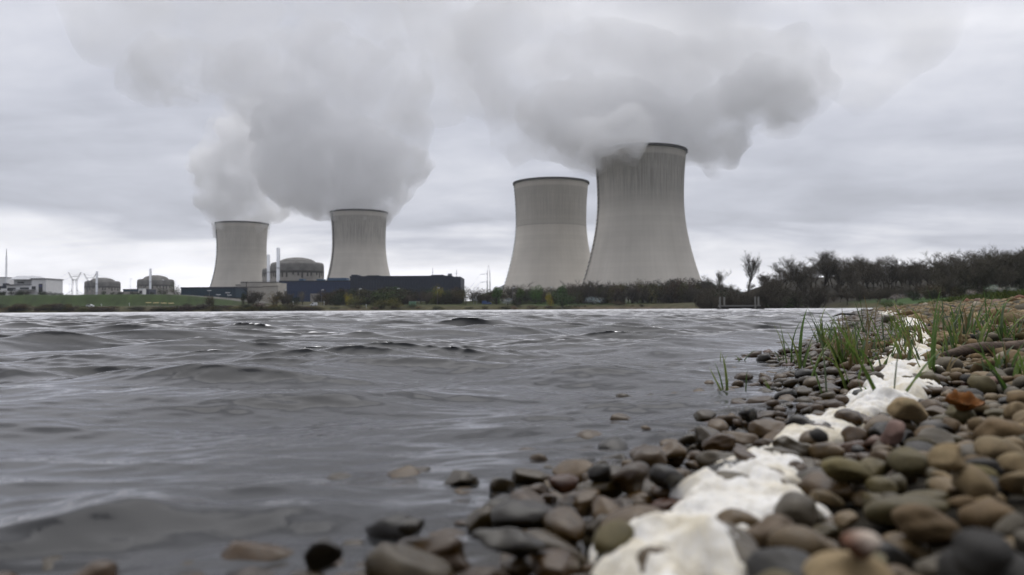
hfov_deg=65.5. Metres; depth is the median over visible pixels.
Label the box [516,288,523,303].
leafy shrub
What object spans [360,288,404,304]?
leafy shrub
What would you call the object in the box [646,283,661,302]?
thicket shrub
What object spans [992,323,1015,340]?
grass tuft
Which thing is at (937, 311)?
grass tuft
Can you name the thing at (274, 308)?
scrub bush
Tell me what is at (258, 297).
bare shrub
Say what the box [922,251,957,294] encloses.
bare tree
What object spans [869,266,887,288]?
bare tree
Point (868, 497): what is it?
pebble
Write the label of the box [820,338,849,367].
grass tuft
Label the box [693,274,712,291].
bare tree
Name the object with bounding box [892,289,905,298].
bare shrub
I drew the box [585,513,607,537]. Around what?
pebble
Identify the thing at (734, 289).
bare tree
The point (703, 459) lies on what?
pebble
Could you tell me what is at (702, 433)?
pebble
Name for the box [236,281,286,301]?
concrete building
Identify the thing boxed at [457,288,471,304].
leafy shrub
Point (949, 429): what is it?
pebble
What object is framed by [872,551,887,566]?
pebble
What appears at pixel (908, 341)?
grass tuft
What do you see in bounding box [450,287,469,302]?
leafy shrub
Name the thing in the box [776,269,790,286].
bare tree
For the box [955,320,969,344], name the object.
grass tuft
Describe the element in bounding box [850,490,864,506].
pebble
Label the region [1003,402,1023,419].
pebble
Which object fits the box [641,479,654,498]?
pebble
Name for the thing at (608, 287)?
bare shrub
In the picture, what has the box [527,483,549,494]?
pebble
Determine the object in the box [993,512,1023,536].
pebble
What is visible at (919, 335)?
grass tuft
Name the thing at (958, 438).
pebble
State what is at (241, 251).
cooling tower
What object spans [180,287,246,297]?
plant hall
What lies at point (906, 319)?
grass tuft
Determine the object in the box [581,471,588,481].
pebble
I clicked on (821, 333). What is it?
grass tuft
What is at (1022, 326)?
grass tuft
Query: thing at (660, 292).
thicket shrub
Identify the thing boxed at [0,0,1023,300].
sky
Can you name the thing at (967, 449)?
pebble
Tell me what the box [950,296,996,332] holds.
grass tuft
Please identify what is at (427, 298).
bare shrub
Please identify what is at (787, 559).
pebble
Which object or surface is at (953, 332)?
grass tuft
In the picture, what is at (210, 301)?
leafy shrub
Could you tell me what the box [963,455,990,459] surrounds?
pebble
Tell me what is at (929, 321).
grass tuft
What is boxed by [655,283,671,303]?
thicket shrub
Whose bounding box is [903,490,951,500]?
pebble
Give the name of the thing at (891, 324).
grass tuft
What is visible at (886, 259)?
bare tree
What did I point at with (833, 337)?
grass tuft
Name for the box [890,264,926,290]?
bare tree
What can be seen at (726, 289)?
bare tree
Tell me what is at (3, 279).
office building
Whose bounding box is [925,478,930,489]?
pebble
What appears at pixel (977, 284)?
bare tree
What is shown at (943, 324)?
grass tuft
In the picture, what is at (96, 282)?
vent stack
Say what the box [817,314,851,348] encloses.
grass tuft
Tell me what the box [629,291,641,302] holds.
bare shrub
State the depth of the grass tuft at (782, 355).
4.23 m
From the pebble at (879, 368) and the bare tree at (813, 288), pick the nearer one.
the pebble at (879, 368)
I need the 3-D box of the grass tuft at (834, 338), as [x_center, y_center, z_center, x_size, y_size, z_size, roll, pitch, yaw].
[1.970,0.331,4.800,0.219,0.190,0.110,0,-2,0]
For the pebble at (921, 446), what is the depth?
1.31 m
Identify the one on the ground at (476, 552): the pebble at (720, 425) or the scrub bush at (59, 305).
the scrub bush at (59, 305)
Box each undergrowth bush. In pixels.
[708,288,728,308]
[851,291,875,298]
[904,290,921,300]
[913,283,941,298]
[924,289,940,298]
[930,285,957,297]
[950,286,964,296]
[954,283,980,295]
[973,281,1003,294]
[984,284,1011,291]
[1012,283,1023,289]
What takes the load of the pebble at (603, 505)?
on the water
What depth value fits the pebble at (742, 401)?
2.54 m
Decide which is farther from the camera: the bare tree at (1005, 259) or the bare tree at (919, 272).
the bare tree at (919, 272)
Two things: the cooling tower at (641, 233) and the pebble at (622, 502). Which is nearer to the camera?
the pebble at (622, 502)
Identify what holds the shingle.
on the ground at (476, 552)
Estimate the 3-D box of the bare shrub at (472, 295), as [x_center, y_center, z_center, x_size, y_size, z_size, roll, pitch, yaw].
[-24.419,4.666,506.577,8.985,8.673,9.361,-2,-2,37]
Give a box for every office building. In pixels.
[0,277,13,290]
[1,276,63,294]
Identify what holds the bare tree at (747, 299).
on the ground at (476, 552)
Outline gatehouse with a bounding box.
[138,288,145,293]
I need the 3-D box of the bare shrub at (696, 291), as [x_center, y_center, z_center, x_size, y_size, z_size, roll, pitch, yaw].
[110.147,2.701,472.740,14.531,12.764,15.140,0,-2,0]
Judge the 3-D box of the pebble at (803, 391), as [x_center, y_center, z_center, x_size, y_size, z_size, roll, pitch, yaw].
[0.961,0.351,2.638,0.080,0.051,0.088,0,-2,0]
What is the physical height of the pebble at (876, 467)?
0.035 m
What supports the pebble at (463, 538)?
on the ground at (476, 552)
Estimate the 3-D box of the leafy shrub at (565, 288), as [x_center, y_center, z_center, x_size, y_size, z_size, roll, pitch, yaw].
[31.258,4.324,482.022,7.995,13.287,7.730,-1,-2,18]
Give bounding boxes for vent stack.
[96,271,97,294]
[149,269,151,288]
[267,254,269,281]
[276,248,279,282]
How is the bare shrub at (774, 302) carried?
on the ground at (476, 552)
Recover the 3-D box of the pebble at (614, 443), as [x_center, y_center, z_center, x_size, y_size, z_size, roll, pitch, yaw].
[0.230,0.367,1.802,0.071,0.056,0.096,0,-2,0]
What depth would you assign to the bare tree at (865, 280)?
341.23 m
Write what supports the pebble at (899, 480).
on the ground at (476, 552)
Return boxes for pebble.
[73,559,118,574]
[187,572,203,574]
[220,540,294,560]
[304,537,342,571]
[306,558,346,572]
[351,569,364,574]
[364,543,453,574]
[365,513,420,538]
[387,465,420,477]
[396,517,424,534]
[397,534,471,574]
[428,528,469,543]
[444,470,479,484]
[453,520,476,539]
[454,487,471,493]
[457,566,507,574]
[466,505,493,532]
[472,527,546,558]
[481,493,509,506]
[489,477,514,491]
[491,499,551,529]
[500,553,533,574]
[509,488,544,502]
[511,468,549,483]
[526,529,588,567]
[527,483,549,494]
[533,548,579,574]
[540,493,556,505]
[543,480,552,490]
[543,506,585,542]
[548,474,578,493]
[551,459,593,483]
[551,503,578,513]
[559,489,600,517]
[576,430,601,438]
[578,473,622,498]
[580,563,593,573]
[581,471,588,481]
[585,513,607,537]
[587,463,611,482]
[592,496,620,519]
[592,520,634,555]
[598,437,627,449]
[600,504,665,525]
[601,453,626,458]
[610,413,630,419]
[610,461,649,494]
[610,464,622,473]
[612,497,633,508]
[626,490,653,504]
[629,444,661,458]
[632,447,667,467]
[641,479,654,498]
[649,464,684,488]
[650,498,680,510]
[659,439,677,445]
[661,441,687,467]
[676,468,691,478]
[677,434,695,446]
[684,460,698,472]
[693,409,715,421]
[694,426,712,445]
[694,461,699,469]
[695,451,734,468]
[699,461,740,470]
[701,433,735,451]
[703,426,719,433]
[707,419,728,431]
[713,415,742,430]
[714,470,749,479]
[715,508,759,526]
[717,387,734,390]
[721,431,758,444]
[722,522,759,563]
[731,398,745,403]
[733,447,756,460]
[736,443,748,449]
[739,406,756,422]
[745,395,772,408]
[745,513,794,548]
[745,547,810,574]
[748,419,786,438]
[752,438,772,446]
[755,411,774,419]
[756,447,800,456]
[759,569,793,574]
[763,430,781,439]
[768,525,839,556]
[769,468,787,483]
[772,435,810,457]
[774,491,818,527]
[785,414,830,425]
[788,460,806,470]
[795,386,812,396]
[796,467,824,479]
[796,471,854,508]
[799,430,828,444]
[799,457,816,468]
[802,550,893,574]
[808,442,844,459]
[809,428,827,442]
[810,489,844,507]
[810,509,826,528]
[811,522,841,539]
[812,458,821,466]
[814,383,840,391]
[820,457,872,484]
[821,401,844,407]
[824,515,848,541]
[827,538,840,549]
[834,375,861,387]
[834,408,862,426]
[834,510,858,529]
[838,440,870,453]
[840,426,868,441]
[841,530,882,559]
[843,453,856,459]
[850,484,866,492]
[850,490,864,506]
[855,452,868,461]
[860,457,889,476]
[861,414,870,423]
[862,492,881,507]
[863,414,891,435]
[863,495,949,530]
[865,476,897,492]
[867,451,892,470]
[868,422,913,446]
[872,444,893,451]
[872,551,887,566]
[874,364,886,371]
[877,539,913,569]
[880,420,905,445]
[882,473,907,494]
[886,397,928,421]
[886,446,928,479]
[887,470,916,484]
[888,564,914,574]
[891,503,961,544]
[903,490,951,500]
[904,437,936,445]
[905,441,934,451]
[913,553,939,574]
[916,427,955,444]
[919,371,942,386]
[919,399,942,408]
[919,419,942,425]
[919,423,953,432]
[919,451,930,468]
[922,387,931,395]
[925,406,945,416]
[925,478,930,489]
[926,467,946,479]
[927,443,965,471]
[929,476,964,497]
[935,357,963,369]
[936,548,1023,574]
[944,403,976,424]
[947,496,977,508]
[950,433,964,443]
[951,458,1004,476]
[951,463,996,497]
[951,528,1014,574]
[957,499,1016,531]
[961,443,976,457]
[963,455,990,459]
[967,376,999,394]
[971,371,988,375]
[972,416,1023,441]
[973,436,1023,459]
[973,464,999,477]
[974,496,995,500]
[983,408,1003,416]
[985,368,1006,375]
[988,475,1008,500]
[989,376,1013,382]
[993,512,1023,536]
[996,452,1023,475]
[998,470,1023,496]
[1000,351,1023,359]
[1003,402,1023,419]
[1003,436,1023,448]
[1005,536,1021,554]
[1006,391,1023,403]
[1012,410,1023,422]
[1013,529,1023,555]
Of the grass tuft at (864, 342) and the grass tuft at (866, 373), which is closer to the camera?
the grass tuft at (866, 373)
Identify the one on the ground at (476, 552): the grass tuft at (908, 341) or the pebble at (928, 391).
the pebble at (928, 391)
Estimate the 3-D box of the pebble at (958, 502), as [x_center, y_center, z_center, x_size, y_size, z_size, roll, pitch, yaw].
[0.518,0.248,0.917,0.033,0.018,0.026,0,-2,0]
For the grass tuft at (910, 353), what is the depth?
3.43 m
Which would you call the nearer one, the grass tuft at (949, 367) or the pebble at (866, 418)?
the pebble at (866, 418)
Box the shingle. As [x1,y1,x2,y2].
[0,295,1023,574]
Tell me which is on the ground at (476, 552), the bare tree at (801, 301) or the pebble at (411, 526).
the bare tree at (801, 301)
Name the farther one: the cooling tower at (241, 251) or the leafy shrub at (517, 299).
the cooling tower at (241, 251)
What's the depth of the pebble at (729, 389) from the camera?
2.93 m
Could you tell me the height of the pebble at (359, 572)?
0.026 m
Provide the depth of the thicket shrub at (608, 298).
476.43 m
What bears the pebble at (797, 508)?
on the foam
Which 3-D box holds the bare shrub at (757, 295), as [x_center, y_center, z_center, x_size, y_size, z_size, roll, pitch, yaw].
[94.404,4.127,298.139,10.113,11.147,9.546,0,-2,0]
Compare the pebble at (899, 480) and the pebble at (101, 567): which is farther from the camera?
the pebble at (899, 480)
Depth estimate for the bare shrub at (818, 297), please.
268.98 m
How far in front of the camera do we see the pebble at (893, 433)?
1.44 m
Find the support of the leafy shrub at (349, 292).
on the ground at (476, 552)
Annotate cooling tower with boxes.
[210,221,268,286]
[326,209,389,279]
[499,177,589,300]
[581,142,700,288]
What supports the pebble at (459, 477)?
on the water
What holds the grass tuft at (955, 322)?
on the ground at (476, 552)
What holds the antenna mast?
on the ground at (476, 552)
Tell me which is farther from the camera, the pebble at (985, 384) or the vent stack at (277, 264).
the vent stack at (277, 264)
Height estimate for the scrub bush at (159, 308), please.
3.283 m
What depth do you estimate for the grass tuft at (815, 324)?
7.44 m
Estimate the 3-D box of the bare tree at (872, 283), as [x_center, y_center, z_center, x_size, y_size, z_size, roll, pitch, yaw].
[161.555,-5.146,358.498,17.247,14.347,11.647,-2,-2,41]
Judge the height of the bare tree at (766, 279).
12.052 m
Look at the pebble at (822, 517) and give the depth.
1.00 m
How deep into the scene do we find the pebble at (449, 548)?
0.93 m
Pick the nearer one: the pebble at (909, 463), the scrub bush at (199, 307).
the pebble at (909, 463)
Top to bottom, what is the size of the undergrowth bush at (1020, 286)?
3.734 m
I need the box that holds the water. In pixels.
[0,308,871,574]
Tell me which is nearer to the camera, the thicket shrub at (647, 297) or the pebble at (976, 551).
the pebble at (976, 551)
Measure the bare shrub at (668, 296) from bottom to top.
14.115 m
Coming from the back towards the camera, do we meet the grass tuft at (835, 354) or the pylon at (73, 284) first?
the pylon at (73, 284)
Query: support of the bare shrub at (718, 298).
on the ground at (476, 552)
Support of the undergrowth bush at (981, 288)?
on the ground at (476, 552)
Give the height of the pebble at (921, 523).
0.041 m
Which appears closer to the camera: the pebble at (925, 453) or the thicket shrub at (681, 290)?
the pebble at (925, 453)
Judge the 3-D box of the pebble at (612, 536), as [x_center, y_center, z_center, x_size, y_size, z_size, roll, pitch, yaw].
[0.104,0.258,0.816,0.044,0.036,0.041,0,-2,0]
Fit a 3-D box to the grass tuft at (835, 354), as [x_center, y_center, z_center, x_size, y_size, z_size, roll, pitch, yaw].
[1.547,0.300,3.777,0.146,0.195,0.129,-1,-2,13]
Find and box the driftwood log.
[941,340,1023,356]
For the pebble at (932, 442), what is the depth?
1.36 m
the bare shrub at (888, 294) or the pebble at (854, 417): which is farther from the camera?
the bare shrub at (888, 294)
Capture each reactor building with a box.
[84,278,120,294]
[137,275,174,294]
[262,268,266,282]
[270,257,323,281]
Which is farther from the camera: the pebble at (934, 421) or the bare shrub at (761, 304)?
the bare shrub at (761, 304)
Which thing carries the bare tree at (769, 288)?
on the ground at (476, 552)
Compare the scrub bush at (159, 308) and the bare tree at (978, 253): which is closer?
the bare tree at (978, 253)
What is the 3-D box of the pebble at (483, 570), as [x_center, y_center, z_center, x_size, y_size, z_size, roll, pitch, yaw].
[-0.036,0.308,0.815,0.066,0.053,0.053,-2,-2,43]
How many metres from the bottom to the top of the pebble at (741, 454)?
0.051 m
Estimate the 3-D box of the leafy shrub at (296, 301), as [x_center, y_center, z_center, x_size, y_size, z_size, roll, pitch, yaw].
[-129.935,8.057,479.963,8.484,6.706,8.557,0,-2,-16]
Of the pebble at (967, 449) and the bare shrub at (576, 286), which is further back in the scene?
the bare shrub at (576, 286)
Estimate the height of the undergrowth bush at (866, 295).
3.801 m
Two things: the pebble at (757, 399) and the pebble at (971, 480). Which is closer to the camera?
the pebble at (971, 480)
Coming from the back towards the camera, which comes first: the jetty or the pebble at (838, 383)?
the jetty
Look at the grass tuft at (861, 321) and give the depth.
8.59 m
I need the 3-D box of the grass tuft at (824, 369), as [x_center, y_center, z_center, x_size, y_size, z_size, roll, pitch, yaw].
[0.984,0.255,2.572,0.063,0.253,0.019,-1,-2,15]
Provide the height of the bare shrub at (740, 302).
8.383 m
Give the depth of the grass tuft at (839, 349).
3.74 m
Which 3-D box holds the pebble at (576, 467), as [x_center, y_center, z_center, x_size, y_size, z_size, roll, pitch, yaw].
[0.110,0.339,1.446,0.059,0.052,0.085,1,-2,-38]
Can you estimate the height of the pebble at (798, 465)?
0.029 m
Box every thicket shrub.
[561,288,575,303]
[570,289,585,303]
[605,289,617,302]
[607,285,624,302]
[638,278,653,299]
[639,284,657,302]
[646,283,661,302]
[654,282,667,303]
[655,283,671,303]
[666,278,683,302]
[666,282,686,302]
[676,281,687,302]
[678,283,691,302]
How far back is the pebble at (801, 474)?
1.20 m
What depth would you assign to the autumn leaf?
1.75 m
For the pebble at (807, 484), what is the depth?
1.10 m
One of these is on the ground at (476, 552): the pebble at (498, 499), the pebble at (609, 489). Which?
the pebble at (498, 499)
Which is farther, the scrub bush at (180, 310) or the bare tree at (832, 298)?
the scrub bush at (180, 310)
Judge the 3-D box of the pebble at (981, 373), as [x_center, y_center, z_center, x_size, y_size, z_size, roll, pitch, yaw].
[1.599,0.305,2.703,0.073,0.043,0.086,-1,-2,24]
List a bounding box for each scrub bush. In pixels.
[4,303,25,310]
[16,303,35,309]
[42,303,63,309]
[62,303,71,311]
[64,304,80,310]
[78,306,89,311]
[96,306,119,311]
[149,306,170,310]
[167,305,192,311]
[188,303,210,308]
[204,305,220,310]
[233,306,258,310]
[241,303,265,308]
[246,304,256,310]
[266,306,290,310]
[280,306,302,310]
[286,303,301,310]
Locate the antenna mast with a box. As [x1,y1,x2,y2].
[1,249,8,288]
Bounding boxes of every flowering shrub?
[586,296,603,304]
[891,294,904,301]
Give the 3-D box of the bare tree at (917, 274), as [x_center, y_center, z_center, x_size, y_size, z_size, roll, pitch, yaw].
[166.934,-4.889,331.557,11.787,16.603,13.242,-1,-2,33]
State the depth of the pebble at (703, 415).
2.13 m
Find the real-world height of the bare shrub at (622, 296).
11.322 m
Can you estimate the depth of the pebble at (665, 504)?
1.11 m
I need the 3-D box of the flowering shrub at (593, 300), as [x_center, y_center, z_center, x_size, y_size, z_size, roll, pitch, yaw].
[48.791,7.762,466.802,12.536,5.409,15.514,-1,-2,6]
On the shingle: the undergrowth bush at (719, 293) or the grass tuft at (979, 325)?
the grass tuft at (979, 325)
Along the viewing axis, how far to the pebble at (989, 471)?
1.05 m
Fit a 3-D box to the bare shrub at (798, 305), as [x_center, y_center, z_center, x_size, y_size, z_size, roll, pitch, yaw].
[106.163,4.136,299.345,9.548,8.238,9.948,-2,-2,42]
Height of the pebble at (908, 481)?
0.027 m
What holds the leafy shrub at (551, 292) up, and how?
on the ground at (476, 552)
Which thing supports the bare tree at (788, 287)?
on the ground at (476, 552)
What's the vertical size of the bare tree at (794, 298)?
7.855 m
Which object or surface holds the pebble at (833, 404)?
on the ground at (476, 552)
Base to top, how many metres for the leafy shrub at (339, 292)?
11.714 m
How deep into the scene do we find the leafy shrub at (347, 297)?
474.26 m
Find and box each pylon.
[67,272,83,294]
[82,274,97,294]
[480,265,490,291]
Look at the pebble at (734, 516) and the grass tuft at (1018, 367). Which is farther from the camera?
the grass tuft at (1018, 367)
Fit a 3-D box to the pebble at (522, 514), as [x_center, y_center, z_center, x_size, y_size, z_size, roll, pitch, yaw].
[0.015,0.308,1.065,0.088,0.046,0.061,0,-2,0]
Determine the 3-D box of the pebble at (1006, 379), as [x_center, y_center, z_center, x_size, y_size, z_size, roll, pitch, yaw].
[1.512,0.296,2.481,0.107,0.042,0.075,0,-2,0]
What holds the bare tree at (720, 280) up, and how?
on the ground at (476, 552)
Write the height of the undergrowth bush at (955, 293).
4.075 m
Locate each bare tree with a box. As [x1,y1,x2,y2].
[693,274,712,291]
[715,269,730,288]
[721,282,733,293]
[728,284,741,300]
[741,253,760,290]
[743,289,757,304]
[744,291,757,308]
[747,281,755,289]
[755,275,778,286]
[756,278,791,299]
[758,280,780,308]
[766,262,790,285]
[774,282,794,307]
[776,256,807,293]
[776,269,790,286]
[785,260,812,294]
[788,290,801,307]
[792,266,816,295]
[797,296,809,306]
[801,259,821,286]
[803,282,819,307]
[807,248,846,289]
[813,261,822,286]
[822,291,834,307]
[831,262,849,286]
[831,283,841,292]
[832,256,870,297]
[836,290,844,301]
[838,286,854,304]
[851,262,876,285]
[852,255,870,284]
[852,257,882,290]
[853,261,888,289]
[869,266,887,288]
[873,255,900,289]
[874,257,901,284]
[884,263,899,289]
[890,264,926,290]
[892,264,912,287]
[899,257,926,288]
[907,265,924,287]
[909,259,931,286]
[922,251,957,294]
[922,261,936,283]
[927,255,956,287]
[942,250,974,293]
[943,254,982,290]
[954,249,995,292]
[958,249,990,277]
[966,246,998,291]
[966,246,1022,285]
[968,276,990,292]
[972,257,1009,290]
[978,248,1015,286]
[998,251,1023,286]
[1002,248,1023,284]
[1006,249,1023,285]
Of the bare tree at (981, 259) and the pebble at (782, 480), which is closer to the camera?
the pebble at (782, 480)
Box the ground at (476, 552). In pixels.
[0,276,1023,574]
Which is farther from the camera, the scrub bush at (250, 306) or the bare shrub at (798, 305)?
the scrub bush at (250, 306)
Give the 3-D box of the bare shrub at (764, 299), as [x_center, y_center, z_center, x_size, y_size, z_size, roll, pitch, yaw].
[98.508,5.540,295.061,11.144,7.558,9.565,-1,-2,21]
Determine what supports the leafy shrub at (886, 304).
on the ground at (476, 552)
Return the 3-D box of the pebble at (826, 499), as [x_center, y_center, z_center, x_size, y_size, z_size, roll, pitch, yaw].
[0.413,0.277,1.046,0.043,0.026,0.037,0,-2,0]
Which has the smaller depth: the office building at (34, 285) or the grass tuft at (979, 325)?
the grass tuft at (979, 325)
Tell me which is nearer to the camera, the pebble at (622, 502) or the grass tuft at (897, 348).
the pebble at (622, 502)
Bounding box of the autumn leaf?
[944,389,984,411]
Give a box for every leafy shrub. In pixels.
[157,288,168,293]
[171,287,180,294]
[204,295,214,306]
[241,292,246,303]
[261,292,284,303]
[290,297,300,304]
[299,290,305,305]
[317,290,336,304]
[324,292,345,304]
[333,287,344,301]
[344,293,352,304]
[346,288,357,304]
[347,295,366,306]
[350,293,370,304]
[359,290,370,302]
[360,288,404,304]
[370,299,390,307]
[384,297,404,307]
[402,295,412,304]
[403,288,420,300]
[411,292,425,303]
[424,293,442,303]
[434,291,455,304]
[444,288,465,303]
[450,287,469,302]
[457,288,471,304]
[471,289,486,297]
[490,291,506,301]
[491,286,502,303]
[510,301,522,305]
[512,290,531,303]
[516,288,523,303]
[524,292,533,302]
[528,285,543,303]
[534,290,545,302]
[545,292,553,306]
[547,286,558,303]
[551,289,576,307]
[557,285,568,303]
[763,296,803,308]
[880,300,893,306]
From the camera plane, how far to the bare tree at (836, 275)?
348.55 m
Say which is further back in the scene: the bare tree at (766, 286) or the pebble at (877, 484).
the bare tree at (766, 286)
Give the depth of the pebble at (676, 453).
1.49 m
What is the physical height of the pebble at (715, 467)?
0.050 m
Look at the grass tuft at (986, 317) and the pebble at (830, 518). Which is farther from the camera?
the grass tuft at (986, 317)
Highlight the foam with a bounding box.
[589,310,942,574]
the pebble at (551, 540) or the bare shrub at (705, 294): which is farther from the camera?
the bare shrub at (705, 294)
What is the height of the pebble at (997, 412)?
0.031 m
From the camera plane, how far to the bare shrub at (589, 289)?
479.32 m
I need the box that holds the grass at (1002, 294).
[916,288,1023,303]
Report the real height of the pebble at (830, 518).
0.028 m
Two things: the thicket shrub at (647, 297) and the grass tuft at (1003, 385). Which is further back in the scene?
the thicket shrub at (647, 297)
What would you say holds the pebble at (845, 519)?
on the ground at (476, 552)
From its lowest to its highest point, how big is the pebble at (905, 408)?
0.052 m
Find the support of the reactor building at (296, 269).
on the ground at (476, 552)
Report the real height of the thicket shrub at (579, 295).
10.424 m
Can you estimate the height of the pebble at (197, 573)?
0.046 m
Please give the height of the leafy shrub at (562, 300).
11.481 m
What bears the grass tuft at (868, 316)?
on the shingle
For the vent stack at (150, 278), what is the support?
on the ground at (476, 552)
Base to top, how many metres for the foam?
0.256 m
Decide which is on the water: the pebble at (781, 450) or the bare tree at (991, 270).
the pebble at (781, 450)
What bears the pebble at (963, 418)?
on the ground at (476, 552)
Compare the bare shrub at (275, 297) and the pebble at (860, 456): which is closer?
the pebble at (860, 456)
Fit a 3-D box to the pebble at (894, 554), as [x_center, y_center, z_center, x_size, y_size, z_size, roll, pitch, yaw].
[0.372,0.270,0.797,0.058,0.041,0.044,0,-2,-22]
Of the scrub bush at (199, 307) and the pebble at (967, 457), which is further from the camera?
the scrub bush at (199, 307)
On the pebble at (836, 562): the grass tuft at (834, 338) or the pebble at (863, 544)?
the pebble at (863, 544)
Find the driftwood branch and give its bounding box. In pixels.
[831,313,855,316]
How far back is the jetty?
151.66 m
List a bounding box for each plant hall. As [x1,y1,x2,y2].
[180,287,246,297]
[279,278,349,301]
[350,273,464,300]
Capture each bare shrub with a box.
[243,289,264,303]
[272,291,284,304]
[284,295,293,303]
[310,294,322,304]
[317,290,332,304]
[424,291,434,304]
[467,289,477,300]
[484,294,492,302]
[502,282,534,302]
[560,280,580,291]
[576,279,598,303]
[588,289,614,303]
[598,281,610,302]
[609,286,627,302]
[620,282,639,303]
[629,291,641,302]
[638,286,651,302]
[657,282,677,302]
[678,287,695,302]
[686,283,707,301]
[693,297,702,308]
[695,284,727,308]
[695,288,716,307]
[712,290,728,308]
[715,286,745,308]
[733,292,752,308]
[748,297,766,307]
[753,285,773,307]
[761,295,787,308]
[764,291,790,307]
[788,289,805,307]
[798,285,830,307]
[854,286,868,300]
[866,286,885,301]
[884,290,894,299]
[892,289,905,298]
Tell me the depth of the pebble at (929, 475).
1.18 m
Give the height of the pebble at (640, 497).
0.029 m
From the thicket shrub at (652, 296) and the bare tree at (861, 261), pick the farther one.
the thicket shrub at (652, 296)
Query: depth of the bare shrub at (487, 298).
489.93 m
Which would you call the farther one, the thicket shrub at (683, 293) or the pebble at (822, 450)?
the thicket shrub at (683, 293)
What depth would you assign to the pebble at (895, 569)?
0.74 m
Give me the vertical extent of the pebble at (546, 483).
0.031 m
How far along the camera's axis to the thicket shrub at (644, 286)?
476.39 m
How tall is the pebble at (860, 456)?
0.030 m
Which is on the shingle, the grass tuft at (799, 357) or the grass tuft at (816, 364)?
the grass tuft at (816, 364)
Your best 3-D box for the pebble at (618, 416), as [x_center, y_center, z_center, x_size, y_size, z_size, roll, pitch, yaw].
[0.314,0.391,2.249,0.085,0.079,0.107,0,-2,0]
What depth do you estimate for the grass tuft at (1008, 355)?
3.04 m
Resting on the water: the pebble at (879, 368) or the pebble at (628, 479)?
the pebble at (628, 479)
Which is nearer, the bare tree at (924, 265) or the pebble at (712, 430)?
the pebble at (712, 430)
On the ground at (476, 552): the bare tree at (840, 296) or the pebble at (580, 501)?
the bare tree at (840, 296)
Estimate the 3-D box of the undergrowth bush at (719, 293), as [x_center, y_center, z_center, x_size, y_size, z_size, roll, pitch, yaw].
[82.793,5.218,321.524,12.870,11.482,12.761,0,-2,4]
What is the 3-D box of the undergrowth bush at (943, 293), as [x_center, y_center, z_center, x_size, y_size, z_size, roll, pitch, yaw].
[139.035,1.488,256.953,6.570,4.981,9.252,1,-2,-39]
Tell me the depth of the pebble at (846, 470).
1.07 m
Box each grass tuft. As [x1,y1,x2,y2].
[710,355,728,390]
[774,349,795,360]
[775,321,800,362]
[781,310,819,368]
[795,309,826,337]
[807,331,826,393]
[811,338,835,375]
[814,318,834,342]
[814,321,837,347]
[817,313,842,350]
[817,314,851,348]
[818,324,858,357]
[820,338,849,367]
[821,309,900,390]
[821,337,864,389]
[824,328,857,348]
[827,321,852,356]
[828,330,855,363]
[829,317,869,363]
[837,312,846,332]
[838,317,861,343]
[841,319,873,355]
[843,313,875,348]
[848,331,868,370]
[848,346,882,365]
[854,295,875,331]
[854,348,889,371]
[857,314,888,341]
[859,295,878,330]
[860,329,881,359]
[863,310,894,341]
[863,332,885,353]
[870,323,906,346]
[878,313,902,329]
[885,315,915,340]
[887,299,909,334]
[888,310,922,343]
[889,324,910,359]
[890,311,907,338]
[890,322,920,345]
[894,305,918,332]
[894,339,917,358]
[895,325,912,356]
[897,323,956,343]
[900,289,941,372]
[901,315,927,345]
[904,327,941,360]
[905,341,919,359]
[905,348,940,391]
[912,300,973,343]
[915,307,943,334]
[925,338,966,359]
[928,291,947,321]
[938,294,967,329]
[939,315,961,349]
[945,302,965,333]
[946,310,967,343]
[946,355,961,371]
[948,301,965,322]
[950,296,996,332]
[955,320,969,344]
[956,298,973,331]
[967,345,1006,391]
[970,296,1014,341]
[974,313,989,330]
[975,291,993,326]
[978,332,1015,366]
[979,313,1020,335]
[981,343,1023,370]
[984,299,1008,323]
[984,299,1014,341]
[986,341,1019,367]
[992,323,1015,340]
[997,309,1023,337]
[997,311,1019,330]
[1000,319,1023,339]
[1003,313,1023,337]
[1013,349,1023,375]
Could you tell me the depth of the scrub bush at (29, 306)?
452.50 m
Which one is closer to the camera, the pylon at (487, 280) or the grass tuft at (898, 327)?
the grass tuft at (898, 327)
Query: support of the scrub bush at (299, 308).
on the ground at (476, 552)
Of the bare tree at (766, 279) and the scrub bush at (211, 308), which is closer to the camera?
the bare tree at (766, 279)
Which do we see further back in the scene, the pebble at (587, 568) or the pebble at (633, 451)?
the pebble at (633, 451)
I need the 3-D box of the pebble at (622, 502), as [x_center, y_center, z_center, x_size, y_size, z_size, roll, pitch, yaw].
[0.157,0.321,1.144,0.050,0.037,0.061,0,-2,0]
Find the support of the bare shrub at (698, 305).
on the ground at (476, 552)
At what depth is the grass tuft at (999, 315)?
6.04 m
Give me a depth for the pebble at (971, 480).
0.94 m
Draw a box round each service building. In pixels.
[123,289,137,291]
[146,289,155,294]
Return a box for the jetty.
[717,297,763,308]
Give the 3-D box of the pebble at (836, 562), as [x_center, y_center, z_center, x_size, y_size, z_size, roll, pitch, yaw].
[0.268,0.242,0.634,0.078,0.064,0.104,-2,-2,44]
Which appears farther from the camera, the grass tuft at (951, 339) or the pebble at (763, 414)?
the grass tuft at (951, 339)
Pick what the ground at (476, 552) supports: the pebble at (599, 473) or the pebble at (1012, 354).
the pebble at (1012, 354)
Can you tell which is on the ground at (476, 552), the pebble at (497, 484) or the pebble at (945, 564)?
the pebble at (945, 564)
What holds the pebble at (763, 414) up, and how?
on the water

